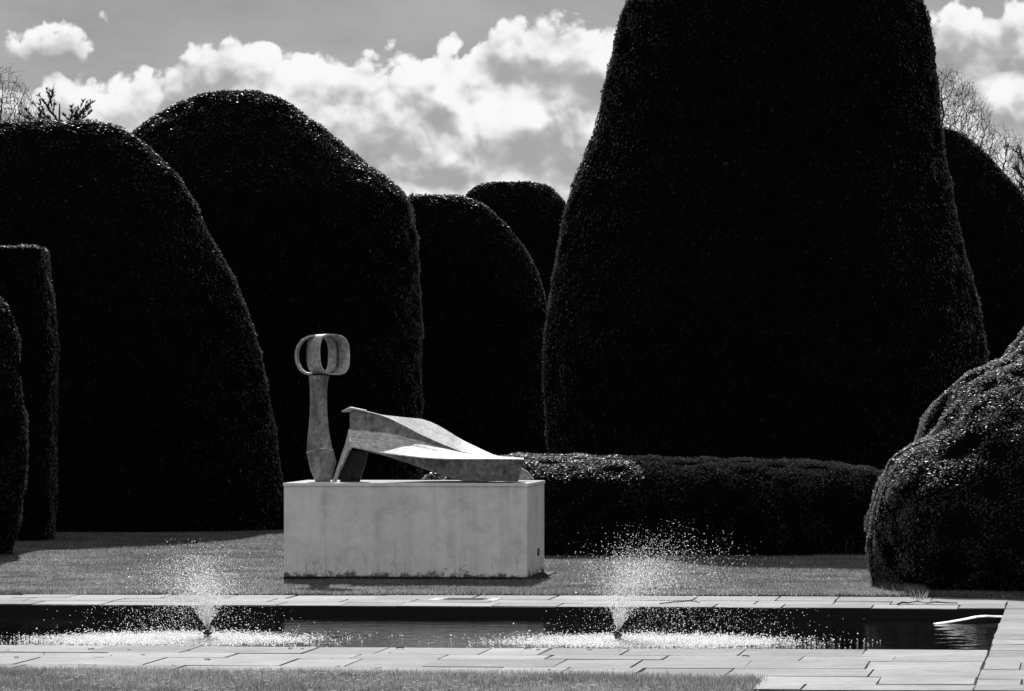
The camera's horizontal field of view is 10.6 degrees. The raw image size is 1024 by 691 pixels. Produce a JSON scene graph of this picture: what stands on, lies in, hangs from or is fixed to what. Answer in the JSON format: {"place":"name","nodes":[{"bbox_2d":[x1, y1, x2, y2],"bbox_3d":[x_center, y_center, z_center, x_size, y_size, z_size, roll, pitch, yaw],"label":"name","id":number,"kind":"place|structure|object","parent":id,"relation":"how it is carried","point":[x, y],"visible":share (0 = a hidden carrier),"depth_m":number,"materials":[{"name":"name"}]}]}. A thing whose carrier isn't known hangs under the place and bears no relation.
{"place":"outdoors","nodes":[
{"label":"outdoors","id":0,"kind":"place"},
{"bbox_2d":[0,663,766,690],"bbox_3d":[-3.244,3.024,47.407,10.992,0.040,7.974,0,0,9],"label":"lawn","id":1,"kind":"structure","parent":0,"point":[346,685],"depth_m":49.73,"materials":[{"name":"plant"}]},
{"bbox_2d":[0,615,999,650],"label":"water","id":2,"kind":"structure","parent":0,"point":[917,634],"depth_m":63.25,"materials":[{"name":"black liquid"}]},
{"bbox_2d":[0,539,402,646],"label":"fountain","id":3,"kind":"object","parent":2,"relation":"on","point":[207,636],"visible":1,"depth_m":60.80,"materials":[{"name":"white liquid"}]},
{"bbox_2d":[419,516,880,648],"bbox_3d":[1.503,2.674,60.223,5.034,1.605,4.790,0,0,0],"label":"fountain","id":4,"kind":"object","parent":2,"relation":"on","point":[618,638],"visible":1,"depth_m":60.32,"materials":[{"name":"white liquid"}]},
{"bbox_2d":[0,605,1003,618],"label":"pool basin","id":5,"kind":"object","parent":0,"point":[529,612],"visible":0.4,"depth_m":66.56,"materials":[{"name":"black stone"}]},
{"bbox_2d":[937,615,1002,623],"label":"ramp board","id":6,"kind":"object","parent":5,"relation":"attached to","point":[985,618],"visible":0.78,"depth_m":65.17,"materials":[{"name":"grey"}]},
{"bbox_2d":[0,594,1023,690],"bbox_3d":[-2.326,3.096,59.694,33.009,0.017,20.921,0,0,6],"label":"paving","id":7,"kind":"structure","parent":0,"point":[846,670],"depth_m":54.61,"materials":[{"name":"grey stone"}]},
{"bbox_2d":[427,598,502,600],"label":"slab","id":8,"kind":"object","parent":7,"relation":"on","point":[464,599],"visible":1,"depth_m":68.29,"materials":[{"name":"grey stone"}]},
{"bbox_2d":[0,529,1023,599],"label":"lawn","id":9,"kind":"structure","parent":0,"point":[282,530],"depth_m":79.56,"materials":[{"name":"plant"}]},
{"bbox_2d":[0,296,29,554],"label":"clipped yew","id":10,"kind":"object","parent":9,"relation":"on","point":[14,442],"visible":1,"depth_m":85.56,"materials":[{"name":"black plant"}]},
{"bbox_2d":[0,244,59,540],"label":"clipped hedge","id":11,"kind":"object","parent":9,"relation":"on","point":[27,291],"visible":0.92,"depth_m":93.08,"materials":[{"name":"black plant"}]},
{"bbox_2d":[0,117,283,531],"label":"clipped yew","id":12,"kind":"object","parent":9,"relation":"on","point":[166,422],"visible":0.88,"depth_m":99.12,"materials":[{"name":"black plant"}]},
{"bbox_2d":[132,89,424,482],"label":"clipped yew","id":13,"kind":"object","parent":9,"relation":"on","point":[310,223],"visible":0.48,"depth_m":108.85,"materials":[{"name":"black plant"}]},
{"bbox_2d":[283,480,556,579],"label":"plinth","id":14,"kind":"structure","parent":9,"relation":"on","point":[415,529],"depth_m":75.07,"materials":[{"name":"grey concrete"}]},
{"bbox_2d":[295,334,533,481],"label":"sculpture","id":15,"kind":"object","parent":14,"relation":"on","point":[428,446],"visible":1,"depth_m":76.00,"materials":[{"name":"grey metal"}]},
{"bbox_2d":[408,193,547,476],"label":"clipped yew","id":16,"kind":"object","parent":9,"relation":"on","point":[484,305],"visible":0.41,"depth_m":115.82,"materials":[{"name":"black plant"}]},
{"bbox_2d":[466,180,565,307],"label":"clipped yew","id":17,"kind":"object","parent":9,"relation":"on","point":[530,213],"visible":0.11,"depth_m":127.09,"materials":[{"name":"black plant"}]},
{"bbox_2d":[421,452,884,555],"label":"hedge","id":18,"kind":"object","parent":9,"relation":"on","point":[799,506],"visible":0.55,"depth_m":85.34,"materials":[{"name":"black plant"}]},
{"bbox_2d":[541,0,989,469],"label":"clipped yew","id":19,"kind":"object","parent":9,"relation":"on","point":[760,251],"visible":0.84,"depth_m":94.62,"materials":[{"name":"black plant"}]},
{"bbox_2d":[864,327,1023,592],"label":"clipped bush","id":20,"kind":"object","parent":9,"relation":"on","point":[946,509],"visible":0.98,"depth_m":71.18,"materials":[{"name":"black plant"}]},
{"bbox_2d":[942,126,1023,362],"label":"clipped yew","id":21,"kind":"object","parent":9,"relation":"on","point":[989,198],"visible":0.23,"depth_m":118.84,"materials":[{"name":"black plant"}]},
{"bbox_2d":[0,0,1023,203],"label":"sky","id":22,"kind":"structure","parent":0,"point":[441,97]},
{"bbox_2d":[60,605,1004,690],"bbox_3d":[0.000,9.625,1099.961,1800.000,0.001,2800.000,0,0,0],"label":"ground","id":23,"kind":"structure","parent":0,"point":[536,607],"depth_m":66.94,"materials":[{"name":"grey stone"}]},
{"bbox_2d":[0,63,44,121],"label":"bare tree","id":24,"kind":"object","parent":23,"relation":"on","point":[10,108],"visible":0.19,"depth_m":165.03,"materials":[{"name":"grey plant"}]},
{"bbox_2d":[18,86,95,120],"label":"conifer tree","id":25,"kind":"object","parent":23,"relation":"on","point":[76,115],"visible":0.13,"depth_m":149.99,"materials":[{"name":"grey plant"}]},
{"bbox_2d":[936,61,1001,164],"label":"bare tree","id":26,"kind":"object","parent":23,"relation":"on","point":[948,119],"visible":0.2,"depth_m":169.91,"materials":[{"name":"grey plant"}]},
{"bbox_2d":[982,121,1023,188],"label":"bare tree","id":27,"kind":"object","parent":23,"relation":"on","point":[1013,162],"visible":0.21,"depth_m":174.91,"materials":[{"name":"grey plant"}]},
{"bbox_2d":[1005,142,1023,194],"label":"conifer tree","id":28,"kind":"object","parent":23,"relation":"on","point":[1019,173],"visible":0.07,"depth_m":150.32,"materials":[{"name":"grey plant"}]},
{"bbox_2d":[660,599,699,603],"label":"fallen twig","id":29,"kind":"object","parent":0,"point":[681,601],"visible":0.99,"depth_m":67.26,"materials":[{"name":"grey wood"}]},
{"bbox_2d":[897,600,957,604],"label":"fallen twig","id":30,"kind":"object","parent":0,"point":[925,602],"visible":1,"depth_m":67.12,"materials":[{"name":"grey"}]}
]}

